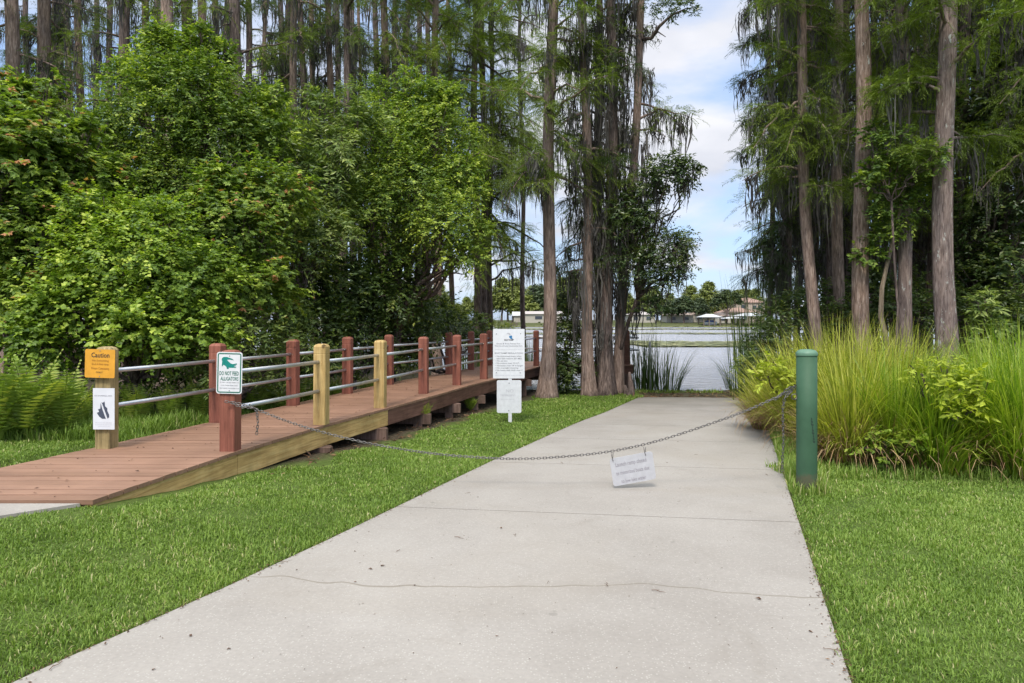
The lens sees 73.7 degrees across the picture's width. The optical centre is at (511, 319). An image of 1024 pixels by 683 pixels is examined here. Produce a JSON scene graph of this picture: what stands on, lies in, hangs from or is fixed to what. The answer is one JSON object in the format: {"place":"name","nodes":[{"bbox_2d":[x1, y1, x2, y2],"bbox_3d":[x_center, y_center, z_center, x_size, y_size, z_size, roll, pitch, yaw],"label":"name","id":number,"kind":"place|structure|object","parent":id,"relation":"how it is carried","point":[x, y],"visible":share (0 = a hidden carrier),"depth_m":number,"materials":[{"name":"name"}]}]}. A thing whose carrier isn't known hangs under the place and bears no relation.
{"place":"outdoors","nodes":[
{"label":"outdoors","id":0,"kind":"place"},
{"bbox_2d":[0,0,1011,319],"label":"sky","id":1,"kind":"structure","parent":0,"point":[691,62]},
{"bbox_2d":[1,388,1020,495],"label":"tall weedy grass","id":2,"kind":"structure","parent":0,"point":[154,421],"depth_m":6.99,"materials":[{"name":"plant"}]},
{"bbox_2d":[0,320,1023,682],"bbox_3d":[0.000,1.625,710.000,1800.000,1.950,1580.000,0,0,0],"label":"ground","id":3,"kind":"structure","parent":0,"point":[398,430],"depth_m":4.01,"materials":[{"name":"plant"}]},
{"bbox_2d":[0,349,55,439],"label":"fern","id":4,"kind":"object","parent":3,"relation":"on","point":[4,424],"visible":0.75,"depth_m":6.84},
{"bbox_2d":[0,503,79,518],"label":"walkway pad","id":5,"kind":"object","parent":3,"relation":"on","point":[9,509],"visible":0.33,"depth_m":4.33,"materials":[{"name":"concrete"}]},
{"bbox_2d":[0,349,85,437],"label":"fern","id":6,"kind":"object","parent":3,"relation":"on","point":[30,411],"visible":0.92,"depth_m":6.89,"materials":[{"name":"plant"}]},
{"bbox_2d":[14,360,92,433],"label":"fern","id":7,"kind":"object","parent":3,"relation":"on","point":[68,410],"visible":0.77,"depth_m":7.12,"materials":[{"name":"plant"}]},
{"bbox_2d":[0,63,152,377],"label":"maple tree","id":8,"kind":"object","parent":3,"relation":"on","point":[34,147],"visible":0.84,"depth_m":9.15,"materials":[{"name":"green plant"}]},
{"bbox_2d":[0,171,273,393],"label":"leafy shrub","id":9,"kind":"object","parent":3,"relation":"on","point":[113,309],"visible":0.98,"depth_m":8.43,"materials":[{"name":"green plant"}]},
{"bbox_2d":[119,375,168,417],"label":"fern","id":10,"kind":"object","parent":3,"relation":"on","point":[141,409],"visible":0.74,"depth_m":8.25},
{"bbox_2d":[114,0,230,390],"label":"cypress tree","id":11,"kind":"object","parent":3,"relation":"on","point":[165,7],"visible":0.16,"depth_m":16.91,"materials":[{"name":"green plant"}]},
{"bbox_2d":[155,379,194,414],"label":"fern","id":12,"kind":"object","parent":3,"relation":"on","point":[163,406],"visible":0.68,"depth_m":8.35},
{"bbox_2d":[0,152,372,403],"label":"dark shrub","id":13,"kind":"object","parent":3,"relation":"on","point":[80,353],"visible":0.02,"depth_m":11.78,"materials":[{"name":"green plant"}]},
{"bbox_2d":[71,0,314,311],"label":"leafy tree","id":14,"kind":"object","parent":3,"relation":"on","point":[194,69],"visible":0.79,"depth_m":11.04,"materials":[{"name":"green plant"}]},
{"bbox_2d":[155,139,325,397],"bbox_3d":[-3.992,-0.664,10.293,2.340,4.178,2.680,0,0,0],"label":"maple tree","id":15,"kind":"object","parent":3,"relation":"on","point":[226,208],"visible":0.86,"depth_m":9.91,"materials":[{"name":"green plant"}]},
{"bbox_2d":[149,294,341,411],"bbox_3d":[-3.403,0.515,9.980,1.581,1.762,3.528,0,0,23],"label":"dark shrub","id":16,"kind":"object","parent":3,"relation":"on","point":[249,376],"visible":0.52,"depth_m":9.53,"materials":[{"name":"green plant"}]},
{"bbox_2d":[240,74,394,350],"bbox_3d":[-3.712,-1.585,11.971,2.470,6.169,3.775,0,0,15],"label":"leafy shrub","id":17,"kind":"object","parent":3,"relation":"on","point":[328,216],"visible":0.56,"depth_m":12.15,"materials":[{"name":"green plant"}]},
{"bbox_2d":[0,330,638,506],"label":"boardwalk","id":18,"kind":"structure","parent":3,"relation":"on","point":[160,462],"depth_m":7.35,"materials":[{"name":"brown wood"}]},
{"bbox_2d":[85,349,114,377],"bbox_3d":[-3.707,0.394,6.139,0.278,0.256,0.008,1,0,3],"label":"caution sign","id":19,"kind":"object","parent":18,"relation":"attached to","point":[99,363],"visible":1,"depth_m":6.14,"materials":[{"name":"orange"}]},
{"bbox_2d":[93,388,114,429],"bbox_3d":[-3.678,0.802,6.151,0.205,0.372,0.006,0,0,3],"label":"paper notice","id":20,"kind":"object","parent":18,"relation":"attached to","point":[103,408],"visible":1,"depth_m":6.15,"materials":[{"name":"white"}]},
{"bbox_2d":[216,352,242,393],"bbox_3d":[-2.497,0.470,6.029,0.232,0.368,0.008,1,0,3],"label":"alligator sign","id":21,"kind":"object","parent":18,"relation":"attached to","point":[229,374],"visible":1,"depth_m":6.03,"materials":[{"name":"green"}]},
{"bbox_2d":[224,385,796,471],"bbox_3d":[-0.056,0.918,5.890,4.946,0.736,0.069,0,0,3],"label":"chain","id":22,"kind":"object","parent":18,"relation":"attached to","point":[626,448],"visible":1,"depth_m":5.89,"materials":[{"name":"metal"}]},
{"bbox_2d":[610,447,655,485],"bbox_3d":[1.030,1.249,5.839,0.375,0.299,0.020,-10,5,-4],"label":"hanging sign","id":23,"kind":"object","parent":22,"relation":"hanging from","point":[634,468],"visible":1,"depth_m":5.84,"materials":[{"name":"plastic"}]},
{"bbox_2d":[255,238,456,389],"bbox_3d":[-3.038,-0.005,13.157,2.648,3.090,5.342,0,0,34],"label":"dark shrub","id":24,"kind":"object","parent":3,"relation":"on","point":[363,302],"visible":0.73,"depth_m":12.87,"materials":[{"name":"green plant"}]},
{"bbox_2d":[298,57,505,381],"bbox_3d":[-2.201,-1.882,13.692,4.193,7.059,3.426,0,0,0],"label":"spreading tree","id":25,"kind":"object","parent":3,"relation":"on","point":[410,136],"visible":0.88,"depth_m":13.35,"materials":[{"name":"green plant"}]},
{"bbox_2d":[355,291,491,376],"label":"dark shrub","id":26,"kind":"object","parent":3,"relation":"on","point":[463,331],"visible":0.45,"depth_m":16.32,"materials":[{"name":"green plant"}]},
{"bbox_2d":[12,397,850,682],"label":"boat ramp path","id":27,"kind":"structure","parent":3,"relation":"on","point":[691,621],"depth_m":3.46,"materials":[{"name":"concrete"}]},
{"bbox_2d":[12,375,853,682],"bbox_3d":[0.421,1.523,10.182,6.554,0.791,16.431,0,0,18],"label":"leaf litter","id":28,"kind":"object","parent":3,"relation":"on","point":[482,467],"visible":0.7,"depth_m":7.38,"materials":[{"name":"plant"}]},
{"bbox_2d":[400,0,513,332],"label":"cypress tree","id":29,"kind":"object","parent":3,"relation":"on","point":[451,286],"visible":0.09,"depth_m":23.96,"materials":[{"name":"green plant"}]},
{"bbox_2d":[390,0,563,366],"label":"cypress tree","id":30,"kind":"object","parent":3,"relation":"on","point":[498,130],"visible":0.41,"depth_m":21.92,"materials":[{"name":"green plant"}]},
{"bbox_2d":[440,0,542,333],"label":"cypress tree","id":31,"kind":"object","parent":3,"relation":"on","point":[484,290],"visible":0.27,"depth_m":22.87,"materials":[{"name":"green plant"}]},
{"bbox_2d":[492,276,518,321],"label":"shore tree","id":32,"kind":"object","parent":3,"relation":"on","point":[500,299],"visible":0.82,"depth_m":226.88,"materials":[{"name":"green plant"}]},
{"bbox_2d":[508,378,511,421],"bbox_3d":[-0.030,1.022,10.730,0.055,1.581,0.055,0,0,0],"label":"sign pole","id":33,"kind":"object","parent":3,"relation":"on","point":[509,417],"visible":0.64,"depth_m":10.70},
{"bbox_2d":[493,329,524,377],"bbox_3d":[-0.050,0.532,10.700,0.495,0.775,0.008,0,0,0],"label":"rules sign","id":34,"kind":"object","parent":33,"relation":"attached to","point":[508,353],"visible":1,"depth_m":10.70,"materials":[{"name":"white"}]},
{"bbox_2d":[497,380,520,412],"bbox_3d":[-0.045,1.204,10.700,0.385,0.515,0.008,0,0,0],"label":"faded sign","id":35,"kind":"object","parent":33,"relation":"attached to","point":[508,396],"visible":1,"depth_m":10.70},
{"bbox_2d":[479,1,562,330],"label":"cypress tree","id":36,"kind":"object","parent":3,"relation":"on","point":[521,50],"visible":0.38,"depth_m":23.91,"materials":[{"name":"green plant"}]},
{"bbox_2d":[478,0,568,360],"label":"cypress tree","id":37,"kind":"object","parent":3,"relation":"on","point":[522,303],"visible":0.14,"depth_m":26.86,"materials":[{"name":"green plant"}]},
{"bbox_2d":[466,0,626,397],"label":"cypress tree","id":38,"kind":"object","parent":3,"relation":"on","point":[545,174],"visible":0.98,"depth_m":15.21,"materials":[{"name":"green plant"}]},
{"bbox_2d":[538,271,598,393],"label":"dark shrub","id":39,"kind":"object","parent":3,"relation":"on","point":[566,374],"visible":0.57,"depth_m":16.54,"materials":[{"name":"green plant"}]},
{"bbox_2d":[529,0,644,395],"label":"cypress tree","id":40,"kind":"object","parent":3,"relation":"on","point":[588,376],"visible":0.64,"depth_m":15.90,"materials":[{"name":"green plant"}]},
{"bbox_2d":[540,0,653,389],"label":"cypress tree","id":41,"kind":"object","parent":3,"relation":"on","point":[600,262],"visible":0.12,"depth_m":16.68,"materials":[{"name":"green plant"}]},
{"bbox_2d":[555,0,656,395],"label":"cypress tree","id":42,"kind":"object","parent":3,"relation":"on","point":[607,385],"visible":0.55,"depth_m":15.95,"materials":[{"name":"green plant"}]},
{"bbox_2d":[582,0,709,393],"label":"cypress tree","id":43,"kind":"object","parent":3,"relation":"on","point":[639,36],"visible":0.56,"depth_m":16.35,"materials":[{"name":"green plant"}]},
{"bbox_2d":[626,332,676,390],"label":"reed clump","id":44,"kind":"object","parent":3,"relation":"on","point":[651,385],"visible":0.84,"depth_m":17.35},
{"bbox_2d":[599,143,708,349],"bbox_3d":[2.891,-1.035,15.450,2.857,5.797,1.956,0,0,35],"label":"oak tree","id":45,"kind":"object","parent":3,"relation":"on","point":[680,169],"visible":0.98,"depth_m":15.16,"materials":[{"name":"green plant"}]},
{"bbox_2d":[638,338,680,389],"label":"reed clump","id":46,"kind":"object","parent":3,"relation":"on","point":[666,384],"visible":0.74,"depth_m":17.62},
{"bbox_2d":[715,275,782,396],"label":"reed clump","id":47,"kind":"object","parent":3,"relation":"on","point":[735,336],"visible":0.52,"depth_m":15.85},
{"bbox_2d":[725,322,779,400],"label":"reed clump","id":48,"kind":"object","parent":3,"relation":"on","point":[738,383],"visible":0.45,"depth_m":14.70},
{"bbox_2d":[715,352,793,430],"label":"grass clump","id":49,"kind":"object","parent":3,"relation":"on","point":[752,411],"visible":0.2,"depth_m":9.86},
{"bbox_2d":[732,0,802,355],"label":"cypress tree","id":50,"kind":"object","parent":3,"relation":"on","point":[743,24],"visible":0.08,"depth_m":22.12,"materials":[{"name":"green plant"}]},
{"bbox_2d":[747,349,795,407],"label":"broadleaf shrub","id":51,"kind":"object","parent":3,"relation":"on","point":[774,368],"visible":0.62,"depth_m":8.25,"materials":[{"name":"green plant"}]},
{"bbox_2d":[724,0,845,366],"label":"cypress tree","id":52,"kind":"object","parent":3,"relation":"on","point":[781,263],"visible":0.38,"depth_m":17.41,"materials":[{"name":"green plant"}]},
{"bbox_2d":[720,332,853,434],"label":"grass clump","id":53,"kind":"object","parent":3,"relation":"on","point":[768,424],"visible":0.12,"depth_m":9.24,"materials":[{"name":"plant"}]},
{"bbox_2d":[727,279,850,381],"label":"dark shrub","id":54,"kind":"object","parent":3,"relation":"on","point":[800,313],"visible":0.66,"depth_m":14.86,"materials":[{"name":"green plant"}]},
{"bbox_2d":[722,0,875,363],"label":"cypress tree","id":55,"kind":"object","parent":3,"relation":"on","point":[807,104],"visible":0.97,"depth_m":14.11,"materials":[{"name":"green plant"}]},
{"bbox_2d":[728,322,876,442],"bbox_3d":[3.682,0.828,8.467,2.015,1.597,2.139,0,0,0],"label":"grass clump","id":56,"kind":"object","parent":3,"relation":"on","point":[787,422],"visible":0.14,"depth_m":8.29,"materials":[{"name":"plant"}]},
{"bbox_2d":[791,349,817,493],"bbox_3d":[2.485,0.999,5.765,0.190,1.503,0.175,0,0,-40],"label":"bollard","id":57,"kind":"object","parent":3,"relation":"on","point":[806,415],"visible":0.88,"depth_m":5.70,"materials":[{"name":"metal"}]},
{"bbox_2d":[758,0,852,348],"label":"cypress tree","id":58,"kind":"object","parent":3,"relation":"on","point":[823,259],"visible":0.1,"depth_m":18.22,"materials":[{"name":"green plant"}]},
{"bbox_2d":[726,0,915,365],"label":"cypress tree","id":59,"kind":"object","parent":3,"relation":"on","point":[828,252],"visible":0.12,"depth_m":17.49,"materials":[{"name":"green plant"}]},
{"bbox_2d":[749,0,896,358],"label":"cypress tree","id":60,"kind":"object","parent":3,"relation":"on","point":[838,278],"visible":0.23,"depth_m":15.41,"materials":[{"name":"green plant"}]},
{"bbox_2d":[760,308,922,432],"bbox_3d":[4.104,0.748,8.617,2.272,1.802,2.264,0,0,0],"label":"grass clump","id":61,"kind":"object","parent":3,"relation":"on","point":[846,344],"visible":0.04,"depth_m":8.46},
{"bbox_2d":[759,337,949,477],"bbox_3d":[3.449,0.883,7.013,1.876,1.410,1.941,0,0,0],"label":"grass clump","id":62,"kind":"object","parent":3,"relation":"on","point":[841,429],"visible":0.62,"depth_m":6.76,"materials":[{"name":"plant"}]},
{"bbox_2d":[759,311,957,445],"bbox_3d":[3.854,0.732,7.722,2.237,1.705,2.141,0,0,0],"label":"grass clump","id":63,"kind":"object","parent":3,"relation":"on","point":[856,354],"visible":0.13,"depth_m":7.64,"materials":[{"name":"plant"}]},
{"bbox_2d":[851,0,872,366],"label":"cypress tree","id":64,"kind":"object","parent":3,"relation":"on","point":[860,289],"visible":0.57,"depth_m":12.71,"materials":[{"name":"brown plant"}]},
{"bbox_2d":[796,0,929,366],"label":"cypress tree","id":65,"kind":"object","parent":3,"relation":"on","point":[847,227],"visible":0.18,"depth_m":17.84,"materials":[{"name":"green plant"}]},
{"bbox_2d":[805,259,963,356],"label":"dark shrub","id":66,"kind":"object","parent":3,"relation":"on","point":[874,308],"visible":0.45,"depth_m":15.08,"materials":[{"name":"green plant"}]},
{"bbox_2d":[843,425,935,471],"bbox_3d":[3.576,1.264,6.473,0.794,0.526,0.357,0,0,12],"label":"vine tangle","id":67,"kind":"object","parent":3,"relation":"on","point":[900,447],"visible":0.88,"depth_m":6.45,"materials":[{"name":"green plant"}]},
{"bbox_2d":[808,0,973,367],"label":"cypress tree","id":68,"kind":"object","parent":3,"relation":"on","point":[905,275],"visible":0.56,"depth_m":12.72,"materials":[{"name":"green plant"}]},
{"bbox_2d":[812,0,978,348],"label":"cypress tree","id":69,"kind":"object","parent":3,"relation":"on","point":[914,256],"visible":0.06,"depth_m":18.00,"materials":[{"name":"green plant"}]},
{"bbox_2d":[821,314,971,384],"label":"grass clump","id":70,"kind":"object","parent":3,"relation":"on","point":[911,336],"visible":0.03,"depth_m":8.25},
{"bbox_2d":[817,339,976,480],"bbox_3d":[3.843,0.853,6.937,1.799,1.347,1.782,0,0,-39],"label":"grass clump","id":71,"kind":"object","parent":3,"relation":"on","point":[894,386],"visible":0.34,"depth_m":6.64,"materials":[{"name":"plant"}]},
{"bbox_2d":[847,116,953,353],"bbox_3d":[6.880,-0.937,12.122,1.660,5.319,1.138,0,0,29],"label":"leafy sapling","id":72,"kind":"object","parent":3,"relation":"on","point":[879,173],"visible":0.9,"depth_m":12.09,"materials":[{"name":"green plant"}]},
{"bbox_2d":[847,156,964,353],"bbox_3d":[7.167,-1.033,12.611,1.877,4.076,1.497,0,0,0],"label":"leaning sapling","id":73,"kind":"object","parent":3,"relation":"on","point":[874,207],"visible":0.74,"depth_m":12.56,"materials":[{"name":"green plant"}]},
{"bbox_2d":[842,323,990,395],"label":"grass clump","id":74,"kind":"object","parent":3,"relation":"on","point":[915,353],"visible":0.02,"depth_m":7.73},
{"bbox_2d":[869,3,969,369],"bbox_3d":[11.367,-5.543,18.998,2.765,14.918,2.299,0,0,26],"label":"cypress tree","id":75,"kind":"object","parent":3,"relation":"on","point":[922,247],"visible":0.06,"depth_m":18.89,"materials":[{"name":"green plant"}]},
{"bbox_2d":[829,0,1023,371],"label":"cypress tree","id":76,"kind":"object","parent":3,"relation":"on","point":[943,276],"visible":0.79,"depth_m":11.92,"materials":[{"name":"green plant"}]},
{"bbox_2d":[847,353,1022,484],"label":"grass clump","id":77,"kind":"object","parent":3,"relation":"on","point":[959,459],"visible":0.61,"depth_m":6.35,"materials":[{"name":"plant"}]},
{"bbox_2d":[871,0,1017,367],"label":"cypress tree","id":78,"kind":"object","parent":3,"relation":"on","point":[929,264],"visible":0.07,"depth_m":17.45,"materials":[{"name":"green plant"}]},
{"bbox_2d":[896,354,1001,437],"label":"broadleaf shrub","id":79,"kind":"object","parent":3,"relation":"on","point":[971,390],"visible":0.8,"depth_m":6.23,"materials":[{"name":"green plant"}]},
{"bbox_2d":[876,0,1023,364],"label":"cypress tree","id":80,"kind":"object","parent":3,"relation":"on","point":[961,27],"visible":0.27,"depth_m":15.85,"materials":[{"name":"green plant"}]},
{"bbox_2d":[893,335,1023,477],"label":"grass clump","id":81,"kind":"object","parent":3,"relation":"on","point":[982,464],"visible":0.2,"depth_m":6.45,"materials":[{"name":"plant"}]},
{"bbox_2d":[910,319,1022,381],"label":"grass clump","id":82,"kind":"object","parent":3,"relation":"on","point":[969,351],"visible":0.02,"depth_m":7.86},
{"bbox_2d":[922,329,1023,480],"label":"grass clump","id":83,"kind":"object","parent":3,"relation":"on","point":[1011,450],"visible":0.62,"depth_m":6.24,"materials":[{"name":"plant"}]},
{"bbox_2d":[923,0,1023,368],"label":"dark tree","id":84,"kind":"object","parent":3,"relation":"on","point":[1002,247],"visible":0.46,"depth_m":15.08,"materials":[{"name":"green plant"}]},
{"bbox_2d":[927,306,1023,386],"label":"grass clump","id":85,"kind":"object","parent":3,"relation":"on","point":[1010,353],"visible":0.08,"depth_m":7.33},
{"bbox_2d":[930,0,1023,349],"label":"cypress tree","id":86,"kind":"object","parent":3,"relation":"on","point":[1006,187],"visible":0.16,"depth_m":15.28,"materials":[{"name":"green plant"}]},
{"bbox_2d":[931,255,1023,358],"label":"dark shrub","id":87,"kind":"object","parent":3,"relation":"on","point":[1017,306],"visible":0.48,"depth_m":14.02,"materials":[{"name":"green plant"}]},
{"bbox_2d":[959,285,1017,371],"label":"shrub","id":88,"kind":"object","parent":3,"relation":"on","point":[979,314],"visible":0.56,"depth_m":10.93,"materials":[{"name":"green plant"}]},
{"bbox_2d":[956,0,1023,223],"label":"cypress tree","id":89,"kind":"object","parent":3,"relation":"on","point":[1019,59],"visible":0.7,"depth_m":14.18,"materials":[{"name":"green plant"}]},
{"bbox_2d":[117,326,934,390],"bbox_3d":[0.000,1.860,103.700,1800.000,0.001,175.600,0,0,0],"label":"water","id":90,"kind":"structure","parent":0,"point":[701,375],"depth_m":35.51,"materials":[{"name":"grey liquid"}]},
{"bbox_2d":[0,0,90,374],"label":"cypress tree","id":91,"kind":"object","parent":90,"relation":"on","point":[11,25],"visible":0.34,"depth_m":16.92,"materials":[{"name":"green plant"}]},
{"bbox_2d":[0,0,102,375],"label":"cypress tree","id":92,"kind":"object","parent":90,"relation":"on","point":[28,64],"visible":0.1,"depth_m":20.52,"materials":[{"name":"green plant"}]},
{"bbox_2d":[0,0,116,384],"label":"cypress tree","id":93,"kind":"object","parent":90,"relation":"on","point":[44,22],"visible":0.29,"depth_m":17.98,"materials":[{"name":"green plant"}]},
{"bbox_2d":[4,0,133,378],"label":"cypress tree","id":94,"kind":"object","parent":90,"relation":"on","point":[79,27],"visible":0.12,"depth_m":19.94,"materials":[{"name":"green plant"}]},
{"bbox_2d":[45,0,176,389],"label":"cypress tree","id":95,"kind":"object","parent":90,"relation":"on","point":[124,22],"visible":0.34,"depth_m":16.61,"materials":[{"name":"green plant"}]},
{"bbox_2d":[85,0,141,155],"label":"cypress tree","id":96,"kind":"object","parent":90,"relation":"on","point":[109,13],"visible":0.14,"depth_m":24.87,"materials":[{"name":"green plant"}]},
{"bbox_2d":[165,0,312,381],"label":"cypress tree","id":97,"kind":"object","parent":90,"relation":"on","point":[234,12],"visible":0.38,"depth_m":16.97,"materials":[{"name":"green plant"}]},
{"bbox_2d":[206,0,306,365],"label":"cypress tree","id":98,"kind":"object","parent":90,"relation":"on","point":[249,43],"visible":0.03,"depth_m":23.96,"materials":[{"name":"green plant"}]},
{"bbox_2d":[246,0,297,355],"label":"cypress tree","id":99,"kind":"object","parent":90,"relation":"on","point":[265,25],"visible":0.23,"depth_m":21.90,"materials":[{"name":"green plant"}]},
{"bbox_2d":[243,0,349,359],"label":"cypress tree","id":100,"kind":"object","parent":90,"relation":"on","point":[303,71],"visible":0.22,"depth_m":20.04,"materials":[{"name":"green plant"}]},
{"bbox_2d":[252,0,350,382],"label":"cypress tree","id":101,"kind":"object","parent":90,"relation":"on","point":[296,33],"visible":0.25,"depth_m":17.99,"materials":[{"name":"green plant"}]},
{"bbox_2d":[273,0,353,348],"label":"cypress tree","id":102,"kind":"object","parent":90,"relation":"on","point":[316,58],"visible":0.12,"depth_m":21.91,"materials":[{"name":"green plant"}]},
{"bbox_2d":[273,0,376,384],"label":"cypress tree","id":103,"kind":"object","parent":90,"relation":"on","point":[347,7],"visible":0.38,"depth_m":17.94,"materials":[{"name":"green plant"}]},
{"bbox_2d":[278,0,377,376],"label":"cypress tree","id":104,"kind":"object","parent":90,"relation":"on","point":[331,79],"visible":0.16,"depth_m":20.96,"materials":[{"name":"green plant"}]},
{"bbox_2d":[333,0,396,366],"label":"cypress tree","id":105,"kind":"object","parent":90,"relation":"on","point":[358,23],"visible":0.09,"depth_m":23.90,"materials":[{"name":"green plant"}]},
{"bbox_2d":[333,0,445,296],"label":"cypress tree","id":106,"kind":"object","parent":90,"relation":"on","point":[384,35],"visible":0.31,"depth_m":18.46,"materials":[{"name":"green plant"}]},
{"bbox_2d":[341,0,518,374],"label":"cypress tree","id":107,"kind":"object","parent":90,"relation":"on","point":[432,54],"visible":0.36,"depth_m":19.71,"materials":[{"name":"green plant"}]},
{"bbox_2d":[259,326,934,346],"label":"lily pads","id":108,"kind":"object","parent":90,"relation":"on","point":[661,343],"visible":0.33,"depth_m":55.75,"materials":[{"name":"plant"}]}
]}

